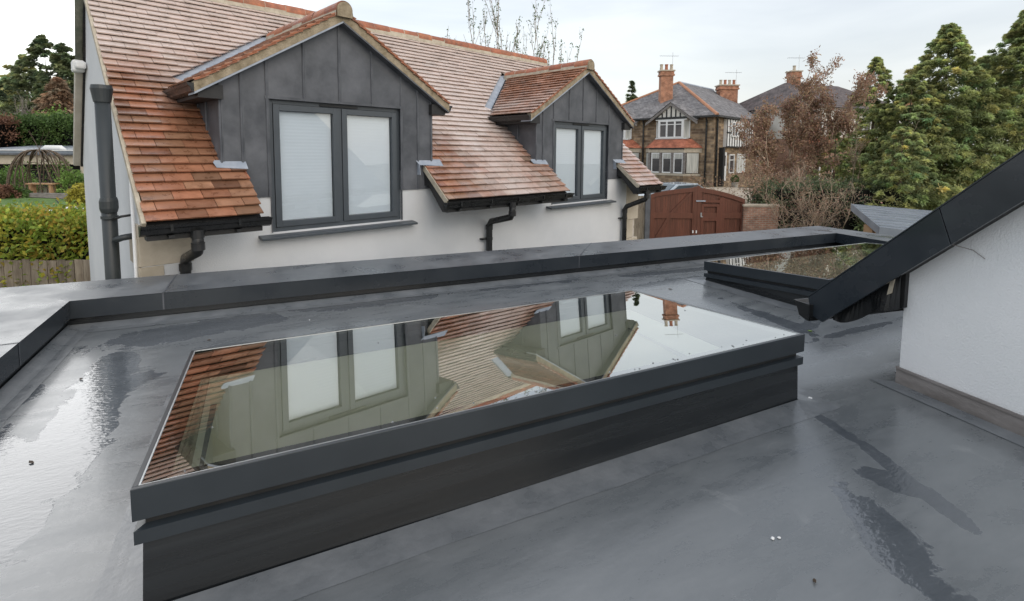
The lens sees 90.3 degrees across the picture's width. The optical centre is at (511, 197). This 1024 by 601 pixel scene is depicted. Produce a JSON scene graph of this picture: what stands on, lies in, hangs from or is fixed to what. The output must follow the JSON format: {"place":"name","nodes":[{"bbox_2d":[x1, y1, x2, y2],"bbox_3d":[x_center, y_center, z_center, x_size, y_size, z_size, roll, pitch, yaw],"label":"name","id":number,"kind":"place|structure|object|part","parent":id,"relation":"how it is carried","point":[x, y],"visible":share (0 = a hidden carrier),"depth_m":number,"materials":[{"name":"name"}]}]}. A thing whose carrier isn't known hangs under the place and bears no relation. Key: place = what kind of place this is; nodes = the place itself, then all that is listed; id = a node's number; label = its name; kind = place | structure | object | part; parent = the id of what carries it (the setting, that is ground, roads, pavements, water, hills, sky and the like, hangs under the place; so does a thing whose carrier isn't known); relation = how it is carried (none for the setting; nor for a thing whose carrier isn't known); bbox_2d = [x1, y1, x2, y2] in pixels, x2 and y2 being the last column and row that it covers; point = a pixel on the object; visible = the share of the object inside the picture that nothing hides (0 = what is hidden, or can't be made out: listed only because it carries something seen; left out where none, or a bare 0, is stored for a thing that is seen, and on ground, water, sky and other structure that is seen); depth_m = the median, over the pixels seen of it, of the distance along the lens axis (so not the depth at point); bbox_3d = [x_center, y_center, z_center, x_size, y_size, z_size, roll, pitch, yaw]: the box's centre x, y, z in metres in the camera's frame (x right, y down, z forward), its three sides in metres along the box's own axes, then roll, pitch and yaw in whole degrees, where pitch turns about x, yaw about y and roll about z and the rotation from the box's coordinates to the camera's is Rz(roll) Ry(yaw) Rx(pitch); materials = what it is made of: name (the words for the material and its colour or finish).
{"place":"outdoors","nodes":[
{"label":"outdoors","id":0,"kind":"place"},
{"bbox_2d":[1,90,33,115],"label":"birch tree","id":1,"kind":"object","parent":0,"point":[21,102],"visible":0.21,"depth_m":47.45,"materials":[{"name":"green plant"}]},
{"bbox_2d":[13,97,26,115],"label":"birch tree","id":2,"kind":"object","parent":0,"point":[19,107],"visible":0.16,"depth_m":47.17,"materials":[{"name":"green plant"}]},
{"bbox_2d":[0,198,66,208],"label":"lawn","id":3,"kind":"structure","parent":0,"point":[47,201],"depth_m":22.59,"materials":[{"name":"green plant"}]},
{"bbox_2d":[0,183,21,198],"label":"garden shrub","id":4,"kind":"object","parent":3,"relation":"on","point":[5,190],"visible":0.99,"depth_m":23.17,"materials":[{"name":"brown plant"}]},
{"bbox_2d":[7,185,33,198],"bbox_3d":[-23.069,-0.217,23.684,1.433,0.825,1.215,-2,5,-26],"label":"garden shrub","id":5,"kind":"object","parent":3,"relation":"on","point":[24,192],"visible":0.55,"depth_m":23.53,"materials":[{"name":"green plant"}]},
{"bbox_2d":[63,181,85,206],"bbox_3d":[-17.572,-0.047,20.634,1.034,1.290,0.856,0,5,-6],"label":"garden shrub","id":6,"kind":"object","parent":3,"relation":"on","point":[76,192],"visible":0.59,"depth_m":20.42,"materials":[{"name":"yellow plant"}]},
{"bbox_2d":[23,169,956,192],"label":"ground","id":7,"kind":"structure","parent":0,"point":[45,189],"depth_m":29.91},
{"bbox_2d":[0,169,17,185],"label":"garden shrub","id":8,"kind":"object","parent":7,"relation":"on","point":[3,181],"visible":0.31,"depth_m":26.16,"materials":[{"name":"green plant"}]},
{"bbox_2d":[0,112,24,147],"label":"copper hedge","id":9,"kind":"object","parent":7,"relation":"on","point":[8,134],"visible":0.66,"depth_m":34.98,"materials":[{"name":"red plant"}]},
{"bbox_2d":[0,81,30,114],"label":"conifer tree","id":10,"kind":"object","parent":7,"relation":"on","point":[1,84],"visible":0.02,"depth_m":58.55,"materials":[{"name":"green plant"}]},
{"bbox_2d":[0,164,40,191],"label":"garden shrub","id":11,"kind":"object","parent":7,"relation":"on","point":[5,172],"visible":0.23,"depth_m":27.00,"materials":[{"name":"green plant"}]},
{"bbox_2d":[0,54,44,114],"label":"conifer tree","id":12,"kind":"object","parent":7,"relation":"on","point":[25,69],"visible":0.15,"depth_m":56.44,"materials":[{"name":"green plant"}]},
{"bbox_2d":[0,33,73,115],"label":"conifer tree","id":13,"kind":"object","parent":7,"relation":"on","point":[38,45],"visible":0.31,"depth_m":52.86,"materials":[{"name":"green plant"}]},
{"bbox_2d":[1,110,73,146],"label":"clipped hedge","id":14,"kind":"object","parent":7,"relation":"on","point":[57,129],"visible":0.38,"depth_m":35.96,"materials":[{"name":"green plant"}]},
{"bbox_2d":[6,131,74,192],"bbox_3d":[-23.153,-1.701,25.107,2.986,3.161,2.556,-2,5,-26],"label":"willow arbour","id":15,"kind":"object","parent":7,"relation":"on","point":[23,154],"visible":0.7,"depth_m":25.05,"materials":[{"name":"brown plant"}]},
{"bbox_2d":[0,145,83,186],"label":"garden outbuilding","id":16,"kind":"structure","parent":7,"relation":"on","point":[8,155],"depth_m":30.30,"materials":[{"name":"white paint"}]},
{"bbox_2d":[25,183,59,192],"bbox_3d":[-22.586,-0.390,24.523,1.320,0.640,0.400,0,5,0],"label":"garden bench","id":17,"kind":"object","parent":7,"relation":"on","point":[32,187],"visible":0.69,"depth_m":24.40,"materials":[{"name":"brown wood"}]},
{"bbox_2d":[0,197,88,287],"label":"mixed hedge","id":18,"kind":"object","parent":7,"relation":"on","point":[39,232],"visible":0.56,"depth_m":9.49,"materials":[{"name":"green plant"}]},
{"bbox_2d":[0,259,90,287],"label":"board fence","id":19,"kind":"object","parent":7,"relation":"on","point":[79,271],"visible":0.22,"depth_m":9.36,"materials":[{"name":"brown wood"}]},
{"bbox_2d":[16,42,74,113],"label":"conifer tree","id":20,"kind":"object","parent":7,"relation":"on","point":[60,61],"visible":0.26,"depth_m":50.42,"materials":[{"name":"green plant"}]},
{"bbox_2d":[27,193,67,198],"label":"garden wall","id":21,"kind":"structure","parent":7,"relation":"on","point":[46,195],"depth_m":23.69,"materials":[{"name":"grey stone"}]},
{"bbox_2d":[32,103,66,116],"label":"round shrub","id":22,"kind":"object","parent":7,"relation":"on","point":[60,110],"visible":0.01,"depth_m":40.43,"materials":[{"name":"green plant"}]},
{"bbox_2d":[31,77,73,115],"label":"conifer tree","id":23,"kind":"object","parent":7,"relation":"on","point":[58,89],"visible":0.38,"depth_m":44.87,"materials":[{"name":"brown plant"}]},
{"bbox_2d":[52,168,83,192],"bbox_3d":[-21.468,-0.618,25.092,2.045,1.727,1.923,-2,5,-26],"label":"garden shrub","id":24,"kind":"object","parent":7,"relation":"on","point":[77,176],"visible":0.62,"depth_m":24.79,"materials":[{"name":"green plant"}]},
{"bbox_2d":[71,0,666,280],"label":"tiled roof house","id":25,"kind":"structure","parent":7,"relation":"on","point":[216,135],"depth_m":7.25,"materials":[{"name":"ceramic"}]},
{"bbox_2d":[258,99,417,240],"bbox_3d":[-2.327,-0.406,7.006,2.250,1.735,0.290,-5,7,-45],"label":"window","id":26,"kind":"structure","parent":25,"relation":"in","point":[332,164],"depth_m":6.94,"materials":[{"name":"white glass"}]},
{"bbox_2d":[546,121,615,209],"bbox_3d":[1.474,-0.706,10.794,2.260,1.735,0.290,-5,7,-45],"label":"window","id":27,"kind":"structure","parent":25,"relation":"in","point":[580,150],"depth_m":10.81,"materials":[{"name":"white glass"}]},
{"bbox_2d":[445,0,524,51],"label":"bare tree","id":28,"kind":"object","parent":7,"relation":"on","point":[485,22],"visible":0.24,"depth_m":21.63,"materials":[{"name":"brown plant"}]},
{"bbox_2d":[0,226,1023,600],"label":"flat roof extension","id":29,"kind":"object","parent":7,"relation":"on","point":[600,422],"visible":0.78,"depth_m":2.42,"materials":[{"name":"grey rubber"}]},
{"bbox_2d":[489,0,547,55],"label":"bare tree","id":30,"kind":"object","parent":7,"relation":"on","point":[498,46],"visible":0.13,"depth_m":21.17,"materials":[{"name":"brown plant"}]},
{"bbox_2d":[523,0,583,65],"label":"bare tree","id":31,"kind":"object","parent":7,"relation":"on","point":[548,63],"visible":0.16,"depth_m":21.21,"materials":[{"name":"brown plant"}]},
{"bbox_2d":[625,80,637,101],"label":"fir tree","id":32,"kind":"object","parent":7,"relation":"on","point":[631,87],"visible":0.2,"depth_m":59.15,"materials":[{"name":"green plant"}]},
{"bbox_2d":[634,196,644,238],"bbox_3d":[5.074,1.157,20.243,0.470,2.490,0.070,0,5,0],"label":"board screen","id":33,"kind":"object","parent":7,"relation":"on","point":[639,224],"visible":0.57,"depth_m":20.19,"materials":[{"name":"beige wood"}]},
{"bbox_2d":[644,193,650,238],"bbox_3d":[5.352,1.086,20.232,0.230,2.637,0.220,0,5,0],"label":"gate post","id":34,"kind":"object","parent":7,"relation":"on","point":[647,220],"visible":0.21,"depth_m":20.12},
{"bbox_2d":[649,186,744,238],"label":"timber gate","id":35,"kind":"structure","parent":34,"relation":"attached to","point":[697,210],"depth_m":20.17,"materials":[{"name":"wood"}]},
{"bbox_2d":[700,198,724,234],"bbox_3d":[7.921,1.212,20.194,0.953,2.428,0.073,0,5,0],"label":"wicket door","id":36,"kind":"structure","parent":35,"relation":"in","point":[720,210],"depth_m":20.15,"materials":[{"name":"wood"}]},
{"bbox_2d":[622,55,763,186],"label":"stone semi house","id":37,"kind":"structure","parent":7,"relation":"on","point":[680,132],"depth_m":39.89,"materials":[{"name":"stone"}]},
{"bbox_2d":[623,140,641,158],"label":"bay window","id":38,"kind":"structure","parent":37,"relation":"in","point":[632,145],"depth_m":41.96,"materials":[{"name":"tile"}]},
{"bbox_2d":[645,139,702,184],"bbox_3d":[12.214,-2.500,39.740,1.120,4.150,4.938,-5,7,-45],"label":"bay window","id":39,"kind":"structure","parent":37,"relation":"in","point":[670,160],"depth_m":38.99,"materials":[{"name":"stone"}]},
{"bbox_2d":[724,152,726,180],"bbox_3d":[16.249,-2.401,39.200,0.130,2.200,1.050,5,7,44],"label":"front door","id":40,"kind":"structure","parent":37,"relation":"in","point":[725,152],"depth_m":39.42,"materials":[{"name":"white paint"}]},
{"bbox_2d":[728,154,734,172],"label":"window","id":41,"kind":"structure","parent":37,"relation":"in","point":[731,162],"depth_m":40.25,"materials":[{"name":"white paint"}]},
{"bbox_2d":[736,154,744,172],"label":"window","id":42,"kind":"structure","parent":37,"relation":"in","point":[739,162],"depth_m":41.44,"materials":[{"name":"white paint"}]},
{"bbox_2d":[730,175,738,187],"bbox_3d":[16.826,-1.260,38.477,0.702,0.959,0.668,-2,5,-26],"label":"door planter","id":43,"kind":"object","parent":7,"relation":"on","point":[732,180],"visible":0.91,"depth_m":38.33,"materials":[{"name":"concrete"}]},
{"bbox_2d":[690,140,781,206],"bbox_3d":[9.844,-0.324,21.550,3.625,4.232,3.246,-2,5,-26],"label":"brown tree","id":44,"kind":"object","parent":7,"relation":"on","point":[752,182],"visible":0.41,"depth_m":21.21,"materials":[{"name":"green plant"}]},
{"bbox_2d":[728,103,785,187],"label":"brown tree","id":45,"kind":"object","parent":7,"relation":"on","point":[765,146],"visible":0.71,"depth_m":23.14,"materials":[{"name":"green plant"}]},
{"bbox_2d":[742,204,779,231],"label":"brick wall","id":46,"kind":"structure","parent":7,"relation":"on","point":[754,216],"depth_m":20.07,"materials":[{"name":"brick"}]},
{"bbox_2d":[760,46,847,185],"bbox_3d":[13.792,-2.829,23.838,4.136,8.211,3.013,3,5,23],"label":"brown tree","id":47,"kind":"object","parent":7,"relation":"on","point":[792,116],"visible":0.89,"depth_m":23.36,"materials":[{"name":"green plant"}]},
{"bbox_2d":[749,160,859,228],"bbox_3d":[11.120,0.306,19.219,3.073,3.468,3.929,5,7,43],"label":"brown tree","id":48,"kind":"object","parent":7,"relation":"on","point":[782,210],"visible":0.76,"depth_m":19.01,"materials":[{"name":"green plant"}]},
{"bbox_2d":[759,155,885,228],"bbox_3d":[10.744,0.293,18.271,2.655,3.650,4.011,-2,5,-26],"label":"brown tree","id":49,"kind":"object","parent":7,"relation":"on","point":[821,207],"visible":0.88,"depth_m":18.47,"materials":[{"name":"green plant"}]},
{"bbox_2d":[739,55,911,182],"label":"white semi house","id":50,"kind":"structure","parent":7,"relation":"on","point":[783,90],"depth_m":44.67,"materials":[{"name":"red brick"}]},
{"bbox_2d":[805,133,863,186],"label":"cypress tree","id":51,"kind":"object","parent":7,"relation":"on","point":[845,165],"visible":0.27,"depth_m":23.60,"materials":[{"name":"green plant"}]},
{"bbox_2d":[744,170,927,231],"bbox_3d":[13.104,0.499,21.073,7.258,3.251,2.705,0,5,-1],"label":"evergreen hedge","id":52,"kind":"object","parent":7,"relation":"on","point":[850,224],"visible":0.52,"depth_m":20.51,"materials":[{"name":"green plant"}]},
{"bbox_2d":[798,69,894,179],"bbox_3d":[15.148,-2.206,23.297,2.944,7.024,5.221,0,5,-8],"label":"brown tree","id":53,"kind":"object","parent":7,"relation":"on","point":[842,121],"visible":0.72,"depth_m":23.00,"materials":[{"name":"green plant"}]},
{"bbox_2d":[821,56,932,208],"bbox_3d":[17.456,-2.869,25.214,5.018,8.015,5.650,1,5,1],"label":"cypress tree","id":54,"kind":"object","parent":7,"relation":"on","point":[877,65],"visible":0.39,"depth_m":24.37,"materials":[{"name":"green plant"}]},
{"bbox_2d":[845,116,920,187],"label":"brown tree","id":55,"kind":"object","parent":7,"relation":"on","point":[856,148],"visible":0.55,"depth_m":21.77,"materials":[{"name":"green plant"}]},
{"bbox_2d":[850,204,931,235],"bbox_3d":[11.880,1.642,15.211,3.261,2.679,7.571,5,7,43],"label":"canopy shelter","id":56,"kind":"object","parent":7,"relation":"on","point":[892,221],"visible":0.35,"depth_m":14.43,"materials":[{"name":"grey metal"}]},
{"bbox_2d":[853,126,962,230],"bbox_3d":[15.581,-0.510,20.548,3.782,4.752,4.389,2,5,20],"label":"cypress tree","id":57,"kind":"object","parent":7,"relation":"on","point":[917,176],"visible":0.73,"depth_m":19.96,"materials":[{"name":"green plant"}]},
{"bbox_2d":[793,149,1023,446],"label":"pebbledashed gable house","id":58,"kind":"structure","parent":7,"relation":"on","point":[947,277],"depth_m":2.97,"materials":[{"name":"white paint"}]},
{"bbox_2d":[846,77,972,209],"bbox_3d":[18.168,-1.931,23.468,5.383,7.146,5.427,4,6,36],"label":"cypress tree","id":59,"kind":"object","parent":7,"relation":"on","point":[930,103],"visible":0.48,"depth_m":22.79,"materials":[{"name":"green plant"}]},
{"bbox_2d":[838,22,1023,209],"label":"cypress tree","id":60,"kind":"object","parent":7,"relation":"on","point":[951,41],"visible":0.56,"depth_m":22.55,"materials":[{"name":"green plant"}]},
{"bbox_2d":[924,9,1023,194],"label":"cypress tree","id":61,"kind":"object","parent":7,"relation":"on","point":[1009,59],"visible":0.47,"depth_m":22.26,"materials":[{"name":"green plant"}]},
{"bbox_2d":[945,55,1023,182],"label":"cypress tree","id":62,"kind":"object","parent":7,"relation":"on","point":[989,66],"visible":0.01,"depth_m":25.44,"materials":[{"name":"green plant"}]},
{"bbox_2d":[0,0,1023,160],"label":"sky","id":63,"kind":"structure","parent":0,"point":[626,41],"materials":[{"name":"white"}]},
{"bbox_2d":[632,187,752,238],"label":"driveway","id":64,"kind":"structure","parent":0,"point":[733,190],"depth_m":33.50,"materials":[{"name":"stone"}]},
{"bbox_2d":[638,182,702,205],"bbox_3d":[8.510,-0.051,27.165,4.305,1.490,1.735,-2,5,-21],"label":"parked car","id":65,"kind":"object","parent":64,"relation":"on","point":[675,185],"visible":0.08,"depth_m":26.47,"materials":[{"name":"silver metal"}]},
{"bbox_3d":[9.207,-0.478,26.472,2.294,0.350,0.015,-2,5,-21],"label":"side window","id":66,"kind":"part","parent":65,"relation":"part of","materials":[{"name":"grey glass"}]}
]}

